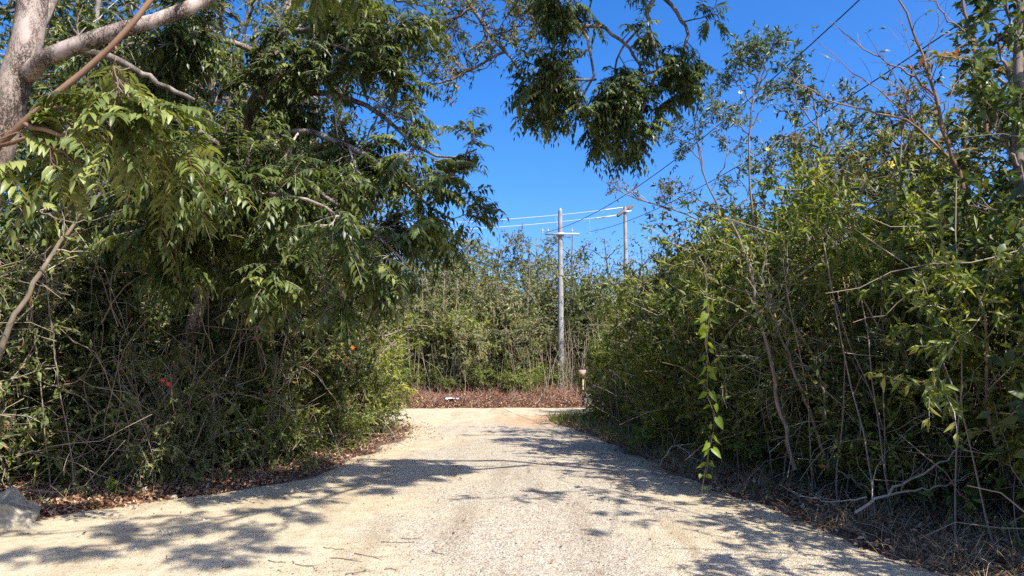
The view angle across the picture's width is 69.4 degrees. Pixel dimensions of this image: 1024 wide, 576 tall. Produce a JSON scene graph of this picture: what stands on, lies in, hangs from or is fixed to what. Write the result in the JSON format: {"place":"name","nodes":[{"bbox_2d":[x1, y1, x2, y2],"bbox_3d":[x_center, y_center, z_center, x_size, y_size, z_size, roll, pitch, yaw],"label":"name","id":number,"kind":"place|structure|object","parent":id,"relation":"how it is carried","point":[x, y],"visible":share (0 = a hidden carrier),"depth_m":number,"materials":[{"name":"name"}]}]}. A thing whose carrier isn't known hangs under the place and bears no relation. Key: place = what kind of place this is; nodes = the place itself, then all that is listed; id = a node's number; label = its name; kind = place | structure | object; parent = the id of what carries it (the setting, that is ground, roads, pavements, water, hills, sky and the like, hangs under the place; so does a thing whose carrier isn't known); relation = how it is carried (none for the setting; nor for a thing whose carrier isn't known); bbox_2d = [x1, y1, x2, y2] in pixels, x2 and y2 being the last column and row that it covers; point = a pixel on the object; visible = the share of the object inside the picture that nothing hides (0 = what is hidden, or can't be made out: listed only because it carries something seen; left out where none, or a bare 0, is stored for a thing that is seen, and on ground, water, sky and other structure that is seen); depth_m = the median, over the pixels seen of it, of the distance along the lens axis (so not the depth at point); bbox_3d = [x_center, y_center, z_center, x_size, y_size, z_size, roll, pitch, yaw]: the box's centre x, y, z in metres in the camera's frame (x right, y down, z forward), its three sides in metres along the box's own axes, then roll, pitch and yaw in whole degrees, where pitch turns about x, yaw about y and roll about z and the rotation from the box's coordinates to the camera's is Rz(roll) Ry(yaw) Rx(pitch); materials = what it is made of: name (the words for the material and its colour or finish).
{"place":"outdoors","nodes":[
{"label":"outdoors","id":0,"kind":"place"},
{"bbox_2d":[0,0,240,249],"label":"branch","id":1,"kind":"object","parent":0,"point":[138,114],"visible":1,"depth_m":5.69,"materials":[{"name":"green plant"}]},
{"bbox_2d":[0,408,983,575],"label":"gravel road","id":2,"kind":"structure","parent":0,"point":[508,426],"depth_m":7.04,"materials":[{"name":"beige gravel"}]},
{"bbox_2d":[0,0,422,206],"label":"broadleaf tree","id":3,"kind":"object","parent":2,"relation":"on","point":[29,60],"visible":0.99,"depth_m":6.30,"materials":[{"name":"grey plant"}]},
{"bbox_2d":[54,41,194,101],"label":"dead branch","id":4,"kind":"object","parent":3,"relation":"attached to","point":[92,53],"visible":0.72,"depth_m":7.34,"materials":[{"name":"grey wood"}]},
{"bbox_2d":[0,0,1015,305],"label":"sky","id":5,"kind":"structure","parent":0,"point":[526,179],"materials":[{"name":"blue"}]},
{"bbox_2d":[4,384,1023,575],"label":"ground","id":6,"kind":"structure","parent":0,"point":[739,496],"depth_m":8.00,"materials":[{"name":"plant"}]},
{"bbox_2d":[0,487,40,528],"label":"boulder","id":7,"kind":"object","parent":6,"relation":"on","point":[18,508],"visible":0.58,"depth_m":7.02,"materials":[{"name":"stone"}]},
{"bbox_2d":[9,307,61,464],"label":"slim sapling","id":8,"kind":"object","parent":6,"relation":"on","point":[18,460],"visible":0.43,"depth_m":8.94,"materials":[{"name":"green plant"}]},
{"bbox_2d":[0,0,101,323],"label":"tree","id":9,"kind":"object","parent":6,"relation":"on","point":[9,15],"visible":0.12,"depth_m":10.84,"materials":[{"name":"green plant"}]},
{"bbox_2d":[0,370,101,482],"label":"bush","id":10,"kind":"object","parent":6,"relation":"on","point":[21,468],"visible":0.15,"depth_m":9.06,"materials":[{"name":"green plant"}]},
{"bbox_2d":[0,188,121,362],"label":"slim sapling","id":11,"kind":"object","parent":6,"relation":"on","point":[22,304],"visible":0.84,"depth_m":7.73,"materials":[{"name":"grey plant"}]},
{"bbox_2d":[2,0,138,272],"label":"tree","id":12,"kind":"object","parent":6,"relation":"on","point":[60,36],"visible":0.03,"depth_m":12.69,"materials":[{"name":"green plant"}]},
{"bbox_2d":[0,218,143,477],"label":"bush","id":13,"kind":"object","parent":6,"relation":"on","point":[40,296],"visible":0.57,"depth_m":8.59,"materials":[{"name":"green plant"}]},
{"bbox_2d":[1,356,144,482],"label":"bush","id":14,"kind":"object","parent":6,"relation":"on","point":[99,421],"visible":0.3,"depth_m":9.25,"materials":[{"name":"green plant"}]},
{"bbox_2d":[0,146,145,407],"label":"bush","id":15,"kind":"object","parent":6,"relation":"on","point":[15,284],"visible":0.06,"depth_m":9.97,"materials":[{"name":"green plant"}]},
{"bbox_2d":[0,0,214,405],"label":"tree","id":16,"kind":"object","parent":6,"relation":"on","point":[57,26],"visible":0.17,"depth_m":10.95,"materials":[{"name":"green plant"}]},
{"bbox_2d":[10,0,205,296],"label":"tree","id":17,"kind":"object","parent":6,"relation":"on","point":[74,22],"visible":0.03,"depth_m":12.35,"materials":[{"name":"green plant"}]},
{"bbox_2d":[0,266,288,475],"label":"bush","id":18,"kind":"object","parent":6,"relation":"on","point":[212,335],"visible":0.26,"depth_m":10.24,"materials":[{"name":"green plant"}]},
{"bbox_2d":[18,323,276,493],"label":"bush","id":19,"kind":"object","parent":6,"relation":"on","point":[167,430],"visible":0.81,"depth_m":9.14,"materials":[{"name":"green plant"}]},
{"bbox_2d":[1,200,314,446],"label":"bush","id":20,"kind":"object","parent":6,"relation":"on","point":[36,288],"visible":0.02,"depth_m":10.57,"materials":[{"name":"green plant"}]},
{"bbox_2d":[0,183,319,453],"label":"bush","id":21,"kind":"object","parent":6,"relation":"on","point":[138,303],"visible":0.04,"depth_m":10.76,"materials":[{"name":"green plant"}]},
{"bbox_2d":[81,0,287,451],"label":"tree","id":22,"kind":"object","parent":6,"relation":"on","point":[213,85],"visible":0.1,"depth_m":11.42,"materials":[{"name":"green plant"}]},
{"bbox_2d":[138,390,260,470],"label":"bush","id":23,"kind":"object","parent":6,"relation":"on","point":[227,452],"visible":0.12,"depth_m":10.41,"materials":[{"name":"green plant"}]},
{"bbox_2d":[86,35,330,398],"bbox_3d":[-4.913,-0.638,12.231,3.849,6.653,3.217,2,-6,-19],"label":"tree","id":24,"kind":"object","parent":6,"relation":"on","point":[244,101],"visible":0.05,"depth_m":11.97,"materials":[{"name":"green plant"}]},
{"bbox_2d":[40,254,377,464],"bbox_3d":[-4.463,1.745,11.844,4.941,4.753,4.684,0,-6,1],"label":"bush","id":25,"kind":"object","parent":6,"relation":"on","point":[294,387],"visible":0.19,"depth_m":10.69,"materials":[{"name":"green plant"}]},
{"bbox_2d":[190,0,283,143],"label":"tree","id":26,"kind":"object","parent":6,"relation":"on","point":[252,3],"visible":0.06,"depth_m":14.14,"materials":[{"name":"green plant"}]},
{"bbox_2d":[183,368,316,470],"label":"bush","id":27,"kind":"object","parent":6,"relation":"on","point":[259,442],"visible":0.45,"depth_m":10.60,"materials":[{"name":"green plant"}]},
{"bbox_2d":[0,0,508,439],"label":"leaning tree","id":28,"kind":"object","parent":6,"relation":"on","point":[287,201],"visible":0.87,"depth_m":8.45,"materials":[{"name":"green plant"}]},
{"bbox_2d":[141,267,383,452],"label":"bush","id":29,"kind":"object","parent":6,"relation":"on","point":[338,389],"visible":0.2,"depth_m":12.14,"materials":[{"name":"green plant"}]},
{"bbox_2d":[190,4,341,370],"bbox_3d":[-4.459,-1.032,13.053,4.054,7.604,3.279,0,-6,0],"label":"tree","id":30,"kind":"object","parent":6,"relation":"on","point":[238,69],"visible":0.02,"depth_m":12.89,"materials":[{"name":"green plant"}]},
{"bbox_2d":[150,267,390,454],"bbox_3d":[-4.314,1.374,12.301,4.073,4.094,3.604,-5,-7,42],"label":"bush","id":31,"kind":"object","parent":6,"relation":"on","point":[372,338],"visible":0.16,"depth_m":11.98,"materials":[{"name":"green plant"}]},
{"bbox_2d":[255,350,294,467],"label":"slim sapling","id":32,"kind":"object","parent":6,"relation":"on","point":[271,404],"visible":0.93,"depth_m":10.43,"materials":[{"name":"green plant"}]},
{"bbox_2d":[250,381,328,461],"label":"bush","id":33,"kind":"object","parent":6,"relation":"on","point":[310,438],"visible":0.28,"depth_m":11.50,"materials":[{"name":"green plant"}]},
{"bbox_2d":[218,0,360,337],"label":"tree","id":34,"kind":"object","parent":6,"relation":"on","point":[264,23],"visible":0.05,"depth_m":13.81,"materials":[{"name":"green plant"}]},
{"bbox_2d":[224,51,404,448],"bbox_3d":[-3.717,-0.571,13.109,3.377,6.806,2.864,-3,-6,25],"label":"tree","id":35,"kind":"object","parent":6,"relation":"on","point":[321,112],"visible":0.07,"depth_m":12.76,"materials":[{"name":"green plant"}]},
{"bbox_2d":[299,365,393,450],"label":"bush","id":36,"kind":"object","parent":6,"relation":"on","point":[347,421],"visible":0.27,"depth_m":13.06,"materials":[{"name":"green plant"}]},
{"bbox_2d":[306,359,406,441],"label":"bush","id":37,"kind":"object","parent":6,"relation":"on","point":[389,394],"visible":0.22,"depth_m":14.92,"materials":[{"name":"green plant"}]},
{"bbox_2d":[303,310,424,431],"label":"bush","id":38,"kind":"object","parent":6,"relation":"on","point":[386,356],"visible":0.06,"depth_m":14.99,"materials":[{"name":"green plant"}]},
{"bbox_2d":[329,317,415,382],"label":"bush","id":39,"kind":"object","parent":6,"relation":"on","point":[393,335],"visible":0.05,"depth_m":17.01,"materials":[{"name":"green plant"}]},
{"bbox_2d":[311,189,438,383],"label":"tree","id":40,"kind":"object","parent":6,"relation":"on","point":[385,322],"visible":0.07,"depth_m":15.18,"materials":[{"name":"green plant"}]},
{"bbox_2d":[347,356,413,431],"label":"bush","id":41,"kind":"object","parent":6,"relation":"on","point":[396,412],"visible":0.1,"depth_m":16.10,"materials":[{"name":"green plant"}]},
{"bbox_2d":[247,0,567,349],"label":"leaved tree","id":42,"kind":"object","parent":6,"relation":"on","point":[517,11],"visible":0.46,"depth_m":10.41,"materials":[{"name":"green plant"}]},
{"bbox_2d":[361,289,457,387],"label":"bush","id":43,"kind":"object","parent":6,"relation":"on","point":[428,316],"visible":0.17,"depth_m":29.39,"materials":[{"name":"green plant"}]},
{"bbox_2d":[363,280,471,370],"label":"bush","id":44,"kind":"object","parent":6,"relation":"on","point":[451,320],"visible":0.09,"depth_m":30.00,"materials":[{"name":"green plant"}]},
{"bbox_2d":[384,354,453,390],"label":"bush","id":45,"kind":"object","parent":6,"relation":"on","point":[418,377],"visible":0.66,"depth_m":28.74,"materials":[{"name":"green plant"}]},
{"bbox_2d":[31,409,810,505],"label":"grass","id":46,"kind":"structure","parent":6,"relation":"on","point":[588,418],"depth_m":14.66,"materials":[{"name":"green plant"}]},
{"bbox_2d":[369,302,502,388],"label":"bush","id":47,"kind":"object","parent":6,"relation":"on","point":[408,316],"visible":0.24,"depth_m":29.47,"materials":[{"name":"green plant"}]},
{"bbox_2d":[427,366,462,392],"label":"bush","id":48,"kind":"object","parent":6,"relation":"on","point":[450,381],"visible":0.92,"depth_m":28.43,"materials":[{"name":"green plant"}]},
{"bbox_2d":[384,290,545,386],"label":"bush","id":49,"kind":"object","parent":6,"relation":"on","point":[461,334],"visible":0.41,"depth_m":29.02,"materials":[{"name":"green plant"}]},
{"bbox_2d":[416,301,514,373],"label":"bush","id":50,"kind":"object","parent":6,"relation":"on","point":[451,326],"visible":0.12,"depth_m":29.53,"materials":[{"name":"green plant"}]},
{"bbox_2d":[402,252,540,381],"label":"bush","id":51,"kind":"object","parent":6,"relation":"on","point":[509,278],"visible":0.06,"depth_m":33.39,"materials":[{"name":"green plant"}]},
{"bbox_2d":[398,268,549,382],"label":"bush","id":52,"kind":"object","parent":6,"relation":"on","point":[488,299],"visible":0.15,"depth_m":30.75,"materials":[{"name":"green plant"}]},
{"bbox_2d":[409,287,548,387],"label":"bush","id":53,"kind":"object","parent":6,"relation":"on","point":[506,351],"visible":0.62,"depth_m":29.23,"materials":[{"name":"green plant"}]},
{"bbox_2d":[454,352,503,391],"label":"bush","id":54,"kind":"object","parent":6,"relation":"on","point":[476,371],"visible":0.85,"depth_m":28.79,"materials":[{"name":"green plant"}]},
{"bbox_2d":[384,376,599,404],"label":"weeds","id":55,"kind":"object","parent":6,"relation":"on","point":[496,388],"visible":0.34,"depth_m":27.58,"materials":[{"name":"plant"}]},
{"bbox_2d":[413,239,583,385],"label":"bush","id":56,"kind":"object","parent":6,"relation":"on","point":[488,270],"visible":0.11,"depth_m":33.59,"materials":[{"name":"green plant"}]},
{"bbox_2d":[469,223,534,299],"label":"tree","id":57,"kind":"object","parent":6,"relation":"on","point":[505,250],"visible":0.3,"depth_m":36.75,"materials":[{"name":"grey plant"}]},
{"bbox_2d":[438,298,572,384],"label":"bush","id":58,"kind":"object","parent":6,"relation":"on","point":[533,350],"visible":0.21,"depth_m":29.94,"materials":[{"name":"green plant"}]},
{"bbox_2d":[0,11,1023,550],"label":"undergrowth","id":59,"kind":"object","parent":6,"relation":"on","point":[98,321],"visible":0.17,"depth_m":9.13,"materials":[{"name":"green plant"}]},
{"bbox_2d":[854,436,969,513],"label":"dead branch","id":60,"kind":"object","parent":59,"relation":"on","point":[871,501],"visible":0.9,"depth_m":6.86,"materials":[{"name":"wood"}]},
{"bbox_2d":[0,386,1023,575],"bbox_3d":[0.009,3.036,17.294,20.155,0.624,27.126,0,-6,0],"label":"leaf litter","id":61,"kind":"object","parent":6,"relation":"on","point":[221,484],"visible":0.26,"depth_m":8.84,"materials":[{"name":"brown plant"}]},
{"bbox_2d":[412,251,614,379],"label":"bush","id":62,"kind":"object","parent":6,"relation":"on","point":[511,310],"visible":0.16,"depth_m":31.43,"materials":[{"name":"green plant"}]},
{"bbox_2d":[497,359,539,393],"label":"bush","id":63,"kind":"object","parent":6,"relation":"on","point":[520,378],"visible":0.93,"depth_m":28.47,"materials":[{"name":"green plant"}]},
{"bbox_2d":[505,230,575,311],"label":"tree","id":64,"kind":"object","parent":6,"relation":"on","point":[520,238],"visible":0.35,"depth_m":35.90,"materials":[{"name":"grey plant"}]},
{"bbox_2d":[479,246,612,380],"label":"bush","id":65,"kind":"object","parent":6,"relation":"on","point":[590,305],"visible":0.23,"depth_m":31.97,"materials":[{"name":"green plant"}]},
{"bbox_2d":[541,208,578,386],"bbox_3d":[1.997,0.548,30.457,1.567,7.796,0.365,0,-6,0],"label":"utility pole","id":66,"kind":"object","parent":6,"relation":"on","point":[560,234],"visible":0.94,"depth_m":30.47,"materials":[{"name":"concrete"}]},
{"bbox_2d":[562,289,616,377],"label":"bush","id":67,"kind":"object","parent":6,"relation":"on","point":[579,318],"visible":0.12,"depth_m":30.62,"materials":[{"name":"green plant"}]},
{"bbox_2d":[583,362,642,425],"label":"bush","id":68,"kind":"object","parent":6,"relation":"on","point":[613,400],"visible":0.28,"depth_m":17.30,"materials":[{"name":"green plant"}]},
{"bbox_2d":[500,0,731,187],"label":"overhanging tree","id":69,"kind":"object","parent":6,"relation":"on","point":[618,108],"visible":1,"depth_m":8.21,"materials":[{"name":"green plant"}]},
{"bbox_2d":[610,363,676,433],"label":"bush","id":70,"kind":"object","parent":6,"relation":"on","point":[631,404],"visible":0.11,"depth_m":15.26,"materials":[{"name":"green plant"}]},
{"bbox_2d":[598,264,691,423],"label":"bush","id":71,"kind":"object","parent":6,"relation":"on","point":[617,288],"visible":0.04,"depth_m":15.21,"materials":[{"name":"green plant"}]},
{"bbox_2d":[602,172,725,265],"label":"slender tree","id":72,"kind":"object","parent":6,"relation":"on","point":[636,192],"visible":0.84,"depth_m":13.19,"materials":[{"name":"green plant"}]},
{"bbox_2d":[579,251,816,458],"bbox_3d":[3.847,1.596,12.482,5.186,4.277,4.566,-3,-6,29],"label":"bush","id":73,"kind":"object","parent":6,"relation":"on","point":[648,362],"visible":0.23,"depth_m":12.21,"materials":[{"name":"green plant"}]},
{"bbox_2d":[650,86,748,260],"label":"slender tree","id":74,"kind":"object","parent":6,"relation":"on","point":[695,129],"visible":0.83,"depth_m":13.30,"materials":[{"name":"green plant"}]},
{"bbox_2d":[652,356,762,461],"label":"bush","id":75,"kind":"object","parent":6,"relation":"on","point":[685,436],"visible":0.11,"depth_m":11.85,"materials":[{"name":"green plant"}]},
{"bbox_2d":[620,249,816,469],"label":"bush","id":76,"kind":"object","parent":6,"relation":"on","point":[677,300],"visible":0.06,"depth_m":11.56,"materials":[{"name":"green plant"}]},
{"bbox_2d":[677,369,819,480],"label":"bush","id":77,"kind":"object","parent":6,"relation":"on","point":[730,429],"visible":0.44,"depth_m":10.16,"materials":[{"name":"green plant"}]},
{"bbox_2d":[701,20,804,435],"bbox_3d":[3.624,-0.732,11.154,1.819,6.712,1.104,0,-6,0],"label":"slender tree","id":78,"kind":"object","parent":6,"relation":"on","point":[751,46],"visible":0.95,"depth_m":11.30,"materials":[{"name":"green plant"}]},
{"bbox_2d":[558,176,949,400],"bbox_3d":[5.987,1.043,15.548,8.090,6.513,6.677,4,-7,-38],"label":"bush","id":79,"kind":"object","parent":6,"relation":"on","point":[599,286],"visible":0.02,"depth_m":15.29,"materials":[{"name":"green plant"}]},
{"bbox_2d":[719,222,796,469],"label":"slim sapling","id":80,"kind":"object","parent":6,"relation":"on","point":[755,305],"visible":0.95,"depth_m":8.40,"materials":[{"name":"brown plant"}]},
{"bbox_2d":[724,240,832,469],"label":"slim sapling","id":81,"kind":"object","parent":6,"relation":"on","point":[776,326],"visible":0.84,"depth_m":8.40,"materials":[{"name":"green plant"}]},
{"bbox_2d":[711,133,847,232],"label":"slender tree","id":82,"kind":"object","parent":6,"relation":"on","point":[772,164],"visible":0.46,"depth_m":11.69,"materials":[{"name":"green plant"}]},
{"bbox_2d":[605,73,1007,421],"bbox_3d":[4.972,0.416,11.824,7.437,6.691,5.886,-3,-6,26],"label":"bush","id":83,"kind":"object","parent":6,"relation":"on","point":[631,322],"visible":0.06,"depth_m":11.54,"materials":[{"name":"green plant"}]},
{"bbox_2d":[737,125,887,258],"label":"tree","id":84,"kind":"object","parent":6,"relation":"on","point":[806,161],"visible":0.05,"depth_m":13.78,"materials":[{"name":"green plant"}]},
{"bbox_2d":[637,197,996,477],"bbox_3d":[4.073,1.039,10.386,4.364,4.538,5.916,-2,-6,21],"label":"bush","id":85,"kind":"object","parent":6,"relation":"on","point":[741,299],"visible":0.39,"depth_m":9.71,"materials":[{"name":"green plant"}]},
{"bbox_2d":[697,254,722,492],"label":"hanging vine","id":86,"kind":"object","parent":85,"relation":"hanging from","point":[703,329],"visible":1,"depth_m":7.50,"materials":[{"name":"green plant"}]},
{"bbox_2d":[765,45,892,399],"bbox_3d":[4.425,-0.426,10.096,1.791,5.898,0.922,0,-6,0],"label":"slender tree","id":87,"kind":"object","parent":6,"relation":"on","point":[842,123],"visible":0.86,"depth_m":10.27,"materials":[{"name":"green plant"}]},
{"bbox_2d":[774,154,890,337],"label":"slim sapling","id":88,"kind":"object","parent":6,"relation":"on","point":[837,241],"visible":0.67,"depth_m":8.50,"materials":[{"name":"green plant"}]},
{"bbox_2d":[755,366,919,491],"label":"bush","id":89,"kind":"object","parent":6,"relation":"on","point":[816,468],"visible":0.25,"depth_m":9.03,"materials":[{"name":"green plant"}]},
{"bbox_2d":[686,138,1015,457],"bbox_3d":[5.575,0.887,10.107,5.736,5.988,6.479,0,-6,5],"label":"bush","id":90,"kind":"object","parent":6,"relation":"on","point":[815,179],"visible":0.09,"depth_m":9.41,"materials":[{"name":"green plant"}]},
{"bbox_2d":[705,159,1022,508],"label":"bush","id":91,"kind":"object","parent":6,"relation":"on","point":[907,364],"visible":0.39,"depth_m":8.22,"materials":[{"name":"green plant"}]},
{"bbox_2d":[722,36,1018,489],"bbox_3d":[5.791,0.068,8.281,5.676,6.691,7.123,3,-6,-31],"label":"bush","id":92,"kind":"object","parent":6,"relation":"on","point":[947,58],"visible":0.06,"depth_m":8.54,"materials":[{"name":"green plant"}]},
{"bbox_2d":[813,67,937,466],"bbox_3d":[4.787,-0.236,9.526,1.575,5.410,0.894,2,-6,-17],"label":"slender tree","id":93,"kind":"object","parent":6,"relation":"on","point":[901,113],"visible":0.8,"depth_m":9.69,"materials":[{"name":"green plant"}]},
{"bbox_2d":[731,172,1023,529],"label":"bush","id":94,"kind":"object","parent":6,"relation":"on","point":[849,258],"visible":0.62,"depth_m":7.32,"materials":[{"name":"green plant"}]},
{"bbox_2d":[789,0,1007,498],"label":"bare tree","id":95,"kind":"object","parent":6,"relation":"on","point":[953,161],"visible":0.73,"depth_m":8.39,"materials":[{"name":"brown plant"}]},
{"bbox_2d":[812,71,1005,321],"bbox_3d":[6.380,-0.285,11.231,3.260,5.776,3.304,-5,-7,40],"label":"tree","id":96,"kind":"object","parent":6,"relation":"on","point":[922,146],"visible":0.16,"depth_m":11.12,"materials":[{"name":"green plant"}]},
{"bbox_2d":[802,359,1023,509],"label":"bush","id":97,"kind":"object","parent":6,"relation":"on","point":[861,458],"visible":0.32,"depth_m":7.96,"materials":[{"name":"green plant"}]},
{"bbox_2d":[829,202,1023,536],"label":"bush","id":98,"kind":"object","parent":6,"relation":"on","point":[979,423],"visible":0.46,"depth_m":7.03,"materials":[{"name":"green plant"}]},
{"bbox_2d":[901,5,1015,323],"bbox_3d":[6.899,-0.657,9.099,3.568,6.101,3.060,-2,-6,22],"label":"tree","id":99,"kind":"object","parent":6,"relation":"on","point":[962,113],"visible":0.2,"depth_m":9.48,"materials":[{"name":"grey plant"}]},
{"bbox_2d":[914,0,1023,442],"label":"broad leaved tree","id":100,"kind":"object","parent":6,"relation":"on","point":[992,107],"visible":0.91,"depth_m":6.69,"materials":[{"name":"green plant"}]},
{"bbox_2d":[957,160,1023,407],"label":"bush","id":101,"kind":"object","parent":6,"relation":"on","point":[1001,171],"visible":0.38,"depth_m":6.59,"materials":[{"name":"green plant"}]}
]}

